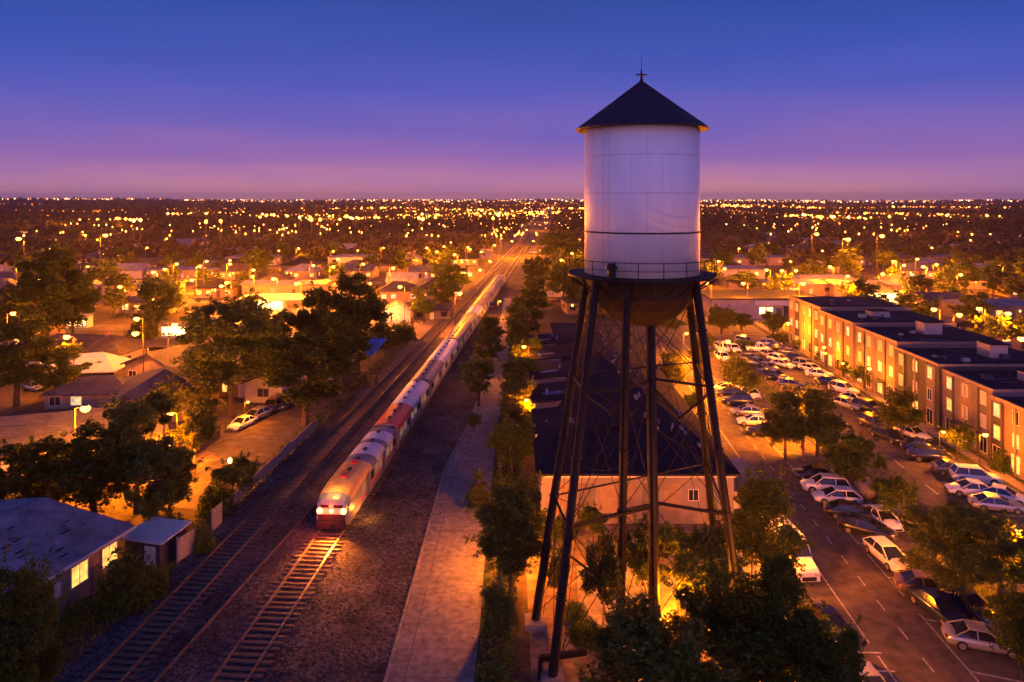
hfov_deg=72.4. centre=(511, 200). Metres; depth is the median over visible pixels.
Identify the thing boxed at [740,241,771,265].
tree
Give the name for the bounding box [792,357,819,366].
parked car
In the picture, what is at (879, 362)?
window
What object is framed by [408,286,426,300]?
tree
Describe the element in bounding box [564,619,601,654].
bush
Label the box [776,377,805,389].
parked car
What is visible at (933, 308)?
street lamp
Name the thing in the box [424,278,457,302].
tree
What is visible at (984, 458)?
lawn
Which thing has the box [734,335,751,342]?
parked car
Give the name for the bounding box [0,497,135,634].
bungalow
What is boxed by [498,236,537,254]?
railway ballast
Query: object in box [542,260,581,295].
tree
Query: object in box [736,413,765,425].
parked car
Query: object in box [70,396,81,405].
window
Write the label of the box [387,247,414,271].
tree
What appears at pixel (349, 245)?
house
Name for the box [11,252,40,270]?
tree
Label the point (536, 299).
tree
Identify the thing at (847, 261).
tree
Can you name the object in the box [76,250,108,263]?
house
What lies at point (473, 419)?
tree
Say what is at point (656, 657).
tree
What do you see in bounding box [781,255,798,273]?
tree
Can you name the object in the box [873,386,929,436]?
tree
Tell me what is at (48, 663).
tree
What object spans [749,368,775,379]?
parked car
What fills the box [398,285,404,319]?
street lamp
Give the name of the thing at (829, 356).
window
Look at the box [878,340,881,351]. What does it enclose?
window
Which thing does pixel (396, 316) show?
window
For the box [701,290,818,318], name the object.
hall
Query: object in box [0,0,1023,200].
sky
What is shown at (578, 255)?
tree
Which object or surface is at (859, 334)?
window
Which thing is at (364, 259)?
tree
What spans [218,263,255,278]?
house
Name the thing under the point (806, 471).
parked car
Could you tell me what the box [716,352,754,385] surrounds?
tree
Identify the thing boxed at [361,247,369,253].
tree
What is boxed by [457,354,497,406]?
tree
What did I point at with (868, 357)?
window
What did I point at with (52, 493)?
tree
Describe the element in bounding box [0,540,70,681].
tree
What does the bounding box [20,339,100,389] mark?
tree
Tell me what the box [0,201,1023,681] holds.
ground
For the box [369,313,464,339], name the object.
lit yard
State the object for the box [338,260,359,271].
house
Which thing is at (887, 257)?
tree
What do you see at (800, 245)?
house
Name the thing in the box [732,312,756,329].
tree
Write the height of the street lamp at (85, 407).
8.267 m
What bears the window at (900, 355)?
in the apartment block
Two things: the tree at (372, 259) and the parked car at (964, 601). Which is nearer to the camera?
the parked car at (964, 601)
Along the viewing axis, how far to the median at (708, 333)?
144.33 m
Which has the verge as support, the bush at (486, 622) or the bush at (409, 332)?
the bush at (486, 622)
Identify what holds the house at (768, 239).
on the ground at (30, 403)
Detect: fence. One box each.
[176,529,193,563]
[190,429,219,459]
[211,502,221,531]
[225,418,316,512]
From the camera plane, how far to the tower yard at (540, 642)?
48.48 m
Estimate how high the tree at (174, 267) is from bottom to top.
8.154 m
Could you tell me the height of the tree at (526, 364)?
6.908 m
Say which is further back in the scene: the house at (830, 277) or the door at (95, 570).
the house at (830, 277)
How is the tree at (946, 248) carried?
on the ground at (30, 403)
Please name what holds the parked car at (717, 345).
on the ground at (30, 403)
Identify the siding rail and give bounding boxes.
[153,502,316,681]
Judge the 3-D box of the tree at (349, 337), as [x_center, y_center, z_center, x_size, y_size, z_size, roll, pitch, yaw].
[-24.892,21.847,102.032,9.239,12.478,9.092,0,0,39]
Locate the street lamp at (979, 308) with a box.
[976,307,985,335]
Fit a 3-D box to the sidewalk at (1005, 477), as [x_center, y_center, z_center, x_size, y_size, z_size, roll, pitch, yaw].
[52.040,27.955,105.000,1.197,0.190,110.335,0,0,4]
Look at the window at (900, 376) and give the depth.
92.84 m
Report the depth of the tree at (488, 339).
114.32 m
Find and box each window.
[2,463,8,474]
[49,396,60,405]
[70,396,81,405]
[70,557,88,589]
[101,540,117,569]
[128,370,136,375]
[162,327,184,334]
[222,383,226,391]
[257,301,281,309]
[257,388,268,397]
[393,314,399,318]
[441,312,446,316]
[687,489,698,500]
[759,307,765,313]
[808,342,810,352]
[828,354,831,366]
[846,345,849,355]
[858,332,860,342]
[858,351,860,361]
[866,374,870,387]
[867,336,870,346]
[867,356,870,366]
[877,382,881,393]
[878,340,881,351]
[878,360,881,371]
[889,345,892,356]
[889,365,892,377]
[899,354,902,365]
[899,374,902,385]
[926,407,932,424]
[927,366,931,378]
[927,387,931,400]
[946,376,951,389]
[946,397,951,411]
[946,416,951,428]
[962,383,967,397]
[962,405,967,419]
[980,390,986,405]
[980,413,986,428]
[980,435,987,454]
[992,444,999,458]
[993,402,999,417]
[993,424,999,440]
[996,310,1002,314]
[1011,453,1020,475]
[1012,410,1019,426]
[1012,433,1019,449]
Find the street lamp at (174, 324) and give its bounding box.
[168,322,177,347]
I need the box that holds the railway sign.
[364,338,386,385]
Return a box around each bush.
[54,596,105,639]
[89,544,160,622]
[137,560,170,600]
[160,508,184,519]
[190,524,216,555]
[194,481,237,521]
[363,321,403,348]
[397,319,417,340]
[484,588,510,627]
[496,469,520,488]
[540,514,579,542]
[564,599,588,624]
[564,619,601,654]
[671,526,688,544]
[736,339,755,348]
[767,332,788,342]
[902,554,942,569]
[986,448,1012,474]
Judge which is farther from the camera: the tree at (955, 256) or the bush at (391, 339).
the tree at (955, 256)
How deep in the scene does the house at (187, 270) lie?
247.63 m
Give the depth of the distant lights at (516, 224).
471.77 m
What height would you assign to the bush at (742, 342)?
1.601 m
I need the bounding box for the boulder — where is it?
[853,477,877,498]
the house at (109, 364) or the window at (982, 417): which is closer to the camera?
the window at (982, 417)
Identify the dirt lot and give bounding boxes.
[173,390,354,511]
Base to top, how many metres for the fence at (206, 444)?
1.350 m
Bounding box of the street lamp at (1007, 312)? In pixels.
[1001,311,1010,340]
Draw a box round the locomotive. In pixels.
[316,426,395,529]
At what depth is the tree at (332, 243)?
316.96 m
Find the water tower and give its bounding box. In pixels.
[525,56,740,681]
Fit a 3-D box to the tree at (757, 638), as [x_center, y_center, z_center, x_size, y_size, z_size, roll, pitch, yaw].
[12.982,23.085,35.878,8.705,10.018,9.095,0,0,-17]
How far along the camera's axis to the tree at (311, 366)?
85.94 m
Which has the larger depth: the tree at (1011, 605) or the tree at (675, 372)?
the tree at (675, 372)
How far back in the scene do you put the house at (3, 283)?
203.40 m
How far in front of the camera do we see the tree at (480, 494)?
62.08 m
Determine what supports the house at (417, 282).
on the ground at (30, 403)
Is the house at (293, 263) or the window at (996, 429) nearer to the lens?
the window at (996, 429)
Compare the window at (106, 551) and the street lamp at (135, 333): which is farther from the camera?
the street lamp at (135, 333)
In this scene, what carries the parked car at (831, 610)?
on the street at (901, 655)
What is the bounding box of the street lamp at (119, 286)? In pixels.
[118,285,124,322]
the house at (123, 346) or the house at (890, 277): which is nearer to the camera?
the house at (123, 346)
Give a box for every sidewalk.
[722,526,800,676]
[754,322,1023,491]
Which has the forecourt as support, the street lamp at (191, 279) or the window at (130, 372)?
the street lamp at (191, 279)
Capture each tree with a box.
[0,241,94,335]
[0,282,42,327]
[0,314,63,406]
[0,430,68,499]
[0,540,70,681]
[4,623,70,681]
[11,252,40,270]
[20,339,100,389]
[34,415,143,513]
[36,448,85,503]
[41,241,79,268]
[50,268,105,333]
[82,254,123,280]
[89,380,182,514]
[99,286,130,317]
[100,268,138,296]
[111,245,132,255]
[113,442,194,520]
[117,251,139,262]
[122,307,161,338]
[132,275,181,336]
[136,270,189,312]
[144,439,202,511]
[149,366,225,433]
[156,255,176,266]
[160,263,182,279]
[161,252,183,260]
[162,287,295,415]
[164,392,221,476]
[179,257,200,265]
[189,251,203,265]
[192,267,210,281]
[205,449,259,492]
[208,272,229,280]
[211,260,223,266]
[231,252,252,262]
[236,269,251,280]
[239,292,279,316]
[242,307,317,367]
[243,245,272,278]
[251,248,276,274]
[254,324,360,425]
[268,269,280,273]
[271,241,293,261]
[291,280,356,352]
[292,253,310,260]
[310,306,376,393]
[323,261,348,277]
[324,261,339,269]
[325,240,341,257]
[328,264,393,373]
[357,254,368,263]
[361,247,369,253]
[361,252,379,265]
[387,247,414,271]
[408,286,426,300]
[408,296,437,320]
[422,248,436,260]
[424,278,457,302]
[428,257,439,264]
[428,262,452,274]
[434,260,471,303]
[437,246,459,265]
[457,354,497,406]
[462,467,493,511]
[464,461,556,603]
[467,410,481,432]
[472,330,505,369]
[472,568,518,662]
[475,312,507,338]
[475,636,516,681]
[481,413,534,476]
[496,372,536,424]
[498,353,540,386]
[502,300,531,320]
[503,334,545,358]
[504,312,532,350]
[508,306,545,334]
[511,285,552,325]
[520,276,545,306]
[521,256,537,279]
[524,254,554,291]
[535,228,583,256]
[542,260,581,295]
[546,249,572,266]
[546,536,570,594]
[548,247,576,266]
[560,277,582,301]
[567,249,584,265]
[571,259,584,267]
[574,288,600,312]
[574,581,741,681]
[575,502,611,541]
[578,523,627,635]
[614,512,683,597]
[655,318,687,332]
[659,347,690,385]
[660,530,862,681]
[666,519,755,596]
[682,390,704,408]
[687,335,717,369]
[701,259,726,284]
[705,303,737,334]
[708,246,736,264]
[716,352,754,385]
[717,250,735,256]
[718,459,814,595]
[728,267,760,289]
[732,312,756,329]
[733,370,762,391]
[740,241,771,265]
[755,382,813,461]
[758,309,788,334]
[762,272,799,289]
[763,241,782,254]
[779,401,831,460]
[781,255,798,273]
[789,339,801,345]
[790,259,828,274]
[792,604,870,681]
[797,379,852,455]
[812,252,838,274]
[812,351,821,359]
[814,423,882,482]
[831,249,863,276]
[834,241,862,275]
[834,359,851,374]
[837,276,881,297]
[847,364,871,382]
[866,251,885,269]
[867,469,919,512]
[869,240,885,250]
[871,293,894,302]
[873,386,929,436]
[873,455,887,476]
[875,247,901,272]
[882,265,902,274]
[886,289,945,319]
[894,272,938,295]
[895,492,1023,594]
[903,243,924,256]
[904,257,919,262]
[906,482,919,497]
[931,264,968,290]
[937,420,979,459]
[938,284,968,294]
[939,250,969,265]
[940,244,962,253]
[945,289,997,319]
[950,256,984,289]
[959,313,1021,339]
[961,509,1023,598]
[965,253,988,262]
[969,577,1023,676]
[976,259,1013,296]
[989,255,1013,274]
[996,273,1023,298]
[1004,244,1023,266]
[1008,312,1023,335]
[1010,257,1023,275]
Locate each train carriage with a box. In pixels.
[372,380,429,450]
[411,339,458,397]
[444,322,470,352]
[458,305,482,333]
[472,291,492,315]
[483,282,499,299]
[490,274,504,288]
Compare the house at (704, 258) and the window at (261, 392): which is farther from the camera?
the house at (704, 258)
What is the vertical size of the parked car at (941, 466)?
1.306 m
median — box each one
[684,319,718,343]
[755,378,1022,624]
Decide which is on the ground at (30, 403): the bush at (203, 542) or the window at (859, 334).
the bush at (203, 542)
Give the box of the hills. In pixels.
[17,207,1023,240]
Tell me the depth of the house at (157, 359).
105.09 m
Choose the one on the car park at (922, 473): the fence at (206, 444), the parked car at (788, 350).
the parked car at (788, 350)
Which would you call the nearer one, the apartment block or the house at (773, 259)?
the apartment block
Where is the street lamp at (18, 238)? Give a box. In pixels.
[16,237,24,259]
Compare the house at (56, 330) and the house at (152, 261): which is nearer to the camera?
the house at (56, 330)
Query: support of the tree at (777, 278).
on the ground at (30, 403)
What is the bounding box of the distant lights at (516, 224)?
[200,209,1001,230]
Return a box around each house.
[0,262,15,271]
[0,271,20,279]
[0,278,17,293]
[0,317,68,344]
[0,404,168,453]
[0,423,46,476]
[25,330,156,365]
[39,375,129,408]
[46,352,130,381]
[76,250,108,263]
[78,258,117,271]
[89,278,102,293]
[99,280,187,296]
[106,263,154,278]
[115,366,205,421]
[119,295,192,313]
[120,343,208,375]
[132,250,161,257]
[132,258,164,267]
[146,266,219,279]
[172,260,222,266]
[177,239,197,245]
[192,278,241,297]
[193,236,210,244]
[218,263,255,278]
[219,370,257,397]
[224,254,282,264]
[224,258,239,262]
[240,280,332,295]
[240,375,303,402]
[259,272,294,279]
[281,256,321,272]
[283,261,323,278]
[323,271,368,284]
[327,254,378,264]
[330,282,368,296]
[337,242,357,249]
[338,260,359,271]
[338,262,379,278]
[349,246,362,253]
[378,281,419,301]
[382,299,411,322]
[385,272,419,283]
[389,258,422,271]
[405,250,422,262]
[408,265,434,279]
[409,278,428,285]
[413,303,451,319]
[418,278,463,299]
[452,251,477,264]
[478,249,492,258]
[545,279,566,296]
[559,295,604,313]
[700,253,713,260]
[713,265,764,278]
[720,274,756,289]
[732,254,785,265]
[744,244,765,248]
[757,279,829,295]
[759,236,777,244]
[769,239,795,248]
[773,274,857,279]
[785,248,809,258]
[786,244,808,249]
[793,238,829,244]
[807,240,841,244]
[814,260,846,272]
[821,279,906,296]
[858,252,872,264]
[872,274,907,279]
[883,252,916,262]
[887,262,936,278]
[907,289,961,312]
[912,256,945,269]
[928,254,964,261]
[936,272,986,288]
[937,298,1023,320]
[956,317,1023,349]
[958,261,1005,279]
[985,283,1019,297]
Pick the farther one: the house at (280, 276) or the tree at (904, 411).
the house at (280, 276)
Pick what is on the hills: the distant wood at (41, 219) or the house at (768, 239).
the distant wood at (41, 219)
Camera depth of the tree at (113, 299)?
166.59 m
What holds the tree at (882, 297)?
on the ground at (30, 403)
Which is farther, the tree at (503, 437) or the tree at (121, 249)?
the tree at (121, 249)
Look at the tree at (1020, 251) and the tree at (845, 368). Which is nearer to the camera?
the tree at (845, 368)
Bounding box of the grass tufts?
[14,339,996,681]
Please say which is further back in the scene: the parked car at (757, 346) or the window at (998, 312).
the window at (998, 312)
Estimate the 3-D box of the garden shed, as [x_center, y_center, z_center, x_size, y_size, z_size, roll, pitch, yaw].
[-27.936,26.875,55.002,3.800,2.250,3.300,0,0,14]
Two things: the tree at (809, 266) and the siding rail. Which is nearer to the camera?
the siding rail
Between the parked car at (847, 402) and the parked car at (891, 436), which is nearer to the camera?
the parked car at (891, 436)
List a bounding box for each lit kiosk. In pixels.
[66,314,93,327]
[159,322,187,337]
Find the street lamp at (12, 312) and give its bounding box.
[7,311,15,345]
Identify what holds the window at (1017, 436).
in the apartment block
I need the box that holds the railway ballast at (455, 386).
[50,256,530,681]
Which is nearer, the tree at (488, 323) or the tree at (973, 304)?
the tree at (488, 323)
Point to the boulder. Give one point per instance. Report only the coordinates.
(862, 489)
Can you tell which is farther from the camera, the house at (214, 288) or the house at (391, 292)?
the house at (214, 288)
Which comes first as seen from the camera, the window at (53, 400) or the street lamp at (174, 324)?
the window at (53, 400)
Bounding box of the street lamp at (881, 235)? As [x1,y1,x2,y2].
[876,234,883,275]
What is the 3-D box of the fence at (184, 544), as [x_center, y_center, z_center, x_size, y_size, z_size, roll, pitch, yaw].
[-25.547,26.975,54.730,0.150,2.050,1.795,0,0,17]
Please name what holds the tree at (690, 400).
on the street at (901, 655)
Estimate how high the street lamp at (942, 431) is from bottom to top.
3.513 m
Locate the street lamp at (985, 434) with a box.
[979,433,987,465]
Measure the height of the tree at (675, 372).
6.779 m
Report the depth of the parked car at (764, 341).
133.28 m
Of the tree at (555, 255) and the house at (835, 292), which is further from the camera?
the tree at (555, 255)
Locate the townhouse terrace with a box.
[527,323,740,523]
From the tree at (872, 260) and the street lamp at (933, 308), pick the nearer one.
the street lamp at (933, 308)
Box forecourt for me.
[182,308,314,336]
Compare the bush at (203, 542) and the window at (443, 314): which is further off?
the window at (443, 314)
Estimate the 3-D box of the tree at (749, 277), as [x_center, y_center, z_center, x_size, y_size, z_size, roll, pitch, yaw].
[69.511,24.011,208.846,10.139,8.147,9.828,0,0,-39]
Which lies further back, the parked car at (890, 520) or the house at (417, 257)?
the house at (417, 257)
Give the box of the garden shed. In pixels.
[120,516,191,567]
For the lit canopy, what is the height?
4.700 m
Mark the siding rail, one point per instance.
(200, 632)
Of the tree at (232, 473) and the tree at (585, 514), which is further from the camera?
the tree at (232, 473)
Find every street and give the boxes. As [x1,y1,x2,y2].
[46,238,1014,238]
[66,324,394,331]
[76,266,479,267]
[96,299,439,303]
[186,281,386,283]
[384,255,784,255]
[630,315,1023,681]
[759,266,884,267]
[897,302,962,322]
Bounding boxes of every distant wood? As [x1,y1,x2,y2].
[0,196,1023,208]
[0,201,1023,238]
[0,223,1023,270]
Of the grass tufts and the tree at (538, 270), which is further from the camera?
the tree at (538, 270)
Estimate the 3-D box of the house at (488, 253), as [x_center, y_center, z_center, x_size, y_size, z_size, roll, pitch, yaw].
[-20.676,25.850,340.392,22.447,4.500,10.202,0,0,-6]
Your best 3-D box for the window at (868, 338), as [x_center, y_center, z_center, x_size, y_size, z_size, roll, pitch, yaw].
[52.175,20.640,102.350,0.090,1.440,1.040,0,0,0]
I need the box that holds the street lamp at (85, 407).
[74,404,90,437]
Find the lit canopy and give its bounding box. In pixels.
[236,293,309,311]
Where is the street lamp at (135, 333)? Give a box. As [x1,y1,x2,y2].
[132,331,143,372]
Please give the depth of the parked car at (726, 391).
99.45 m
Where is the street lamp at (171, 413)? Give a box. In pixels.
[168,412,177,446]
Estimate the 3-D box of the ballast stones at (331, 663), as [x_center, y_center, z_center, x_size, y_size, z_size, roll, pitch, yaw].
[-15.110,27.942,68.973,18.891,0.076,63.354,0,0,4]
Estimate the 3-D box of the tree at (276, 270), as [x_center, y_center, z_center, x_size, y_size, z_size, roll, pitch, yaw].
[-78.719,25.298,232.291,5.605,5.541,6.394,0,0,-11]
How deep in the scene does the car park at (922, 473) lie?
75.31 m
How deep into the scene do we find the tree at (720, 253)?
263.26 m
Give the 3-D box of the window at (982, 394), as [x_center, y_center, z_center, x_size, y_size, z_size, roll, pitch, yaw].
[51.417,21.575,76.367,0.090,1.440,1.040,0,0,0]
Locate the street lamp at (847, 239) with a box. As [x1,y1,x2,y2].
[842,237,850,274]
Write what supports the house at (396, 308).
on the ground at (30, 403)
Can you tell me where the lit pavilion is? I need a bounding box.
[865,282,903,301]
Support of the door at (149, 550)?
in the garden shed
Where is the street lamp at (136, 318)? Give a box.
[134,317,142,353]
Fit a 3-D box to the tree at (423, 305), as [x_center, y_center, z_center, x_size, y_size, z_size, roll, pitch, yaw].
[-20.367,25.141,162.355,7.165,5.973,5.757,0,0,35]
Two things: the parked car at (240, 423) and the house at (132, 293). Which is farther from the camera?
the house at (132, 293)
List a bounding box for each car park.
[655,318,788,330]
[708,331,1023,601]
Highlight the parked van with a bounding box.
[765,515,820,581]
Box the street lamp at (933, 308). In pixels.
[931,307,939,319]
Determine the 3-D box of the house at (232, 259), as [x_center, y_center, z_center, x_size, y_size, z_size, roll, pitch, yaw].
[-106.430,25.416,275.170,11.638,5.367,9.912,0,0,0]
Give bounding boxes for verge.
[475,298,522,681]
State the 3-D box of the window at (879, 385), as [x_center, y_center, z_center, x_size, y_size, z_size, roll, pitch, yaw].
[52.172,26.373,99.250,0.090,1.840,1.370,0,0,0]
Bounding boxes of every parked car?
[21,380,43,391]
[227,414,258,430]
[245,405,271,418]
[263,395,279,412]
[276,397,291,409]
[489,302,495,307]
[714,341,729,351]
[714,350,729,361]
[714,381,739,390]
[715,386,745,396]
[721,392,753,404]
[727,343,741,352]
[730,404,764,415]
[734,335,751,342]
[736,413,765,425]
[737,353,755,360]
[740,387,761,398]
[744,361,767,369]
[745,342,769,351]
[745,423,783,436]
[747,356,765,361]
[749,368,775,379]
[758,348,773,355]
[758,361,779,369]
[759,338,782,344]
[764,342,787,349]
[766,352,790,361]
[767,369,788,379]
[770,358,796,368]
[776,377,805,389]
[778,347,803,354]
[784,352,810,359]
[791,464,835,479]
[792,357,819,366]
[797,362,823,370]
[800,473,850,492]
[803,601,855,646]
[805,367,833,376]
[811,485,863,503]
[814,375,838,384]
[823,499,872,519]
[828,379,859,392]
[831,395,861,410]
[837,512,897,540]
[839,391,866,398]
[840,660,885,681]
[853,396,882,413]
[856,411,890,426]
[862,504,903,531]
[862,536,912,572]
[868,426,905,443]
[882,499,916,523]
[892,569,943,595]
[893,424,932,440]
[900,437,945,452]
[906,444,955,461]
[906,585,967,623]
[927,458,959,475]
[940,585,1000,625]
[940,619,1018,659]
[943,478,988,496]
[948,463,1002,483]
[967,492,1023,514]
[981,483,1023,504]
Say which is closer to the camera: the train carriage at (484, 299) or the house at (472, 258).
the train carriage at (484, 299)
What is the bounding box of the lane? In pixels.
[112,422,219,488]
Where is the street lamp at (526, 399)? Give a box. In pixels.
[525,398,531,438]
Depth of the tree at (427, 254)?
302.86 m
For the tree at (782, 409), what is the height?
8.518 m
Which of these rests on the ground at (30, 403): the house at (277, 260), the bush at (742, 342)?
the house at (277, 260)
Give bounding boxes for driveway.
[577,566,676,628]
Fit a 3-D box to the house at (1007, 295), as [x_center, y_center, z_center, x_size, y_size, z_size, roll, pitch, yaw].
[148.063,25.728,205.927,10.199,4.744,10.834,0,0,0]
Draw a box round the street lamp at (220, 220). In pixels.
[219,219,221,244]
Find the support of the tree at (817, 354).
on the lawn at (984, 458)
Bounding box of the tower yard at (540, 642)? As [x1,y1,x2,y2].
[526,524,760,681]
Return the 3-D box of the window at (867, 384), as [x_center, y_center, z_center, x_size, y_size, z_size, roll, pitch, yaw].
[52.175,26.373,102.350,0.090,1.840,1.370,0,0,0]
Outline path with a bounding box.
[386,298,510,681]
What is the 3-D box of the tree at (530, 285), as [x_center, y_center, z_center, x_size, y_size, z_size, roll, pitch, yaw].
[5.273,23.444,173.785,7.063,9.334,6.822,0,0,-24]
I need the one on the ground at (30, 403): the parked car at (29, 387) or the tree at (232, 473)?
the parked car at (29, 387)
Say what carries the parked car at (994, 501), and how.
on the car park at (922, 473)
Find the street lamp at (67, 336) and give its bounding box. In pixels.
[63,334,74,379]
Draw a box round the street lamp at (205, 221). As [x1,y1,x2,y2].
[204,220,207,250]
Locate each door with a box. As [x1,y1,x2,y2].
[92,564,98,594]
[94,395,100,407]
[144,546,155,565]
[216,290,219,297]
[238,383,244,397]
[366,471,369,496]
[382,449,384,471]
[409,412,410,429]
[420,396,421,412]
[783,306,788,318]
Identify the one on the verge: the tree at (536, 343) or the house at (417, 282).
the tree at (536, 343)
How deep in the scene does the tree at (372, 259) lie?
263.79 m
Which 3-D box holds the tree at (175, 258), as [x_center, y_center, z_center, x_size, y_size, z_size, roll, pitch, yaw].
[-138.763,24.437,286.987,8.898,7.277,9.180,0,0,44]
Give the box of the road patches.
[677,351,957,681]
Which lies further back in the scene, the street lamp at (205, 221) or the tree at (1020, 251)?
the street lamp at (205, 221)
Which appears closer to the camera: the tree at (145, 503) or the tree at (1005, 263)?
the tree at (145, 503)
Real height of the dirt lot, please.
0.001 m
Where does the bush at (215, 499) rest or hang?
on the ground at (30, 403)
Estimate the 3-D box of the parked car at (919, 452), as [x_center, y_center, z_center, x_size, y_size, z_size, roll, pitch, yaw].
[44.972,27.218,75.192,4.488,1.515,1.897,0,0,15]
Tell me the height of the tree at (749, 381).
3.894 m
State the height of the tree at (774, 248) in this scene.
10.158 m
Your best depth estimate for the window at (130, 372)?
105.78 m
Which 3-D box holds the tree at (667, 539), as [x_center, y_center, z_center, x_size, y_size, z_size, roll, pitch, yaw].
[9.460,24.966,48.429,4.814,6.215,4.649,0,0,22]
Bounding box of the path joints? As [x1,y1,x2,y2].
[389,302,507,681]
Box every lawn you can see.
[752,322,1023,494]
[761,322,1023,483]
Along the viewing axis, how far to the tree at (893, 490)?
59.81 m
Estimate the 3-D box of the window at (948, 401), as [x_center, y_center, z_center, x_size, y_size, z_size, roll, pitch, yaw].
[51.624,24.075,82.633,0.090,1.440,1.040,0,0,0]
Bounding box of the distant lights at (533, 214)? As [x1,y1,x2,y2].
[14,198,1018,220]
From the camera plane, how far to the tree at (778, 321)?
143.30 m
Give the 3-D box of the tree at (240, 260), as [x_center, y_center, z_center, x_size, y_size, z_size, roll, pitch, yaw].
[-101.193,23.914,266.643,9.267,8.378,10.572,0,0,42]
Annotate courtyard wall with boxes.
[729,458,758,511]
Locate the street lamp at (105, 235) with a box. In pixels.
[100,234,107,258]
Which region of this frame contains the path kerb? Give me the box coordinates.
[383,300,503,681]
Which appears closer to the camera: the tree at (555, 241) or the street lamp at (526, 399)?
the street lamp at (526, 399)
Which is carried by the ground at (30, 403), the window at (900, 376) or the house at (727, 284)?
the house at (727, 284)
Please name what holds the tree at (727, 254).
on the ground at (30, 403)
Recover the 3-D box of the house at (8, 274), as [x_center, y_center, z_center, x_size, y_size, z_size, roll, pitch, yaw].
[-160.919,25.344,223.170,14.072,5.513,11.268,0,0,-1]
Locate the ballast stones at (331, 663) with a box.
[61,396,480,681]
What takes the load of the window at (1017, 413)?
in the apartment block
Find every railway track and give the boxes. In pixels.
[75,224,537,681]
[202,224,541,681]
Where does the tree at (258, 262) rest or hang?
on the ground at (30, 403)
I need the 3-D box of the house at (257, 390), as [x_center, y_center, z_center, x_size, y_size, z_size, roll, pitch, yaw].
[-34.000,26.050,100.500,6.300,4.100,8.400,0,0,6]
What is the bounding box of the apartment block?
[789,295,1023,480]
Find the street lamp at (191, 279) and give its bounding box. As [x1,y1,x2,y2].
[190,278,196,306]
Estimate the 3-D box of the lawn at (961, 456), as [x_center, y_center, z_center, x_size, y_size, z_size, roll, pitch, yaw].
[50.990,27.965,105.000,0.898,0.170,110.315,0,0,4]
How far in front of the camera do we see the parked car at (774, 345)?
130.08 m
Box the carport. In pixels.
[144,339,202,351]
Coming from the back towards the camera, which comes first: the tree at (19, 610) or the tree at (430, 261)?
the tree at (430, 261)
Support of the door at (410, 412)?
in the train carriage at (402, 412)
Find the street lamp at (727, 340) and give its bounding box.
[722,339,730,381]
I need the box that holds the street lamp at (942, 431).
[939,430,944,451]
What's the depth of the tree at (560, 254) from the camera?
245.25 m
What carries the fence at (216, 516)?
on the railway ballast at (455, 386)
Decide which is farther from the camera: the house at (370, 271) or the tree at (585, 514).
the house at (370, 271)
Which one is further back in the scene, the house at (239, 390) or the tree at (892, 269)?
the tree at (892, 269)
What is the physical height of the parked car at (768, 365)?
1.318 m
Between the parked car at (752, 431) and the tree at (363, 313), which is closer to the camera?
the parked car at (752, 431)
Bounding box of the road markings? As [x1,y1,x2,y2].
[660,324,1022,681]
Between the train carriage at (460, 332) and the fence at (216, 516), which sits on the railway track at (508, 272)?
the train carriage at (460, 332)
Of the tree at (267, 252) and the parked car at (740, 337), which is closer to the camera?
the parked car at (740, 337)

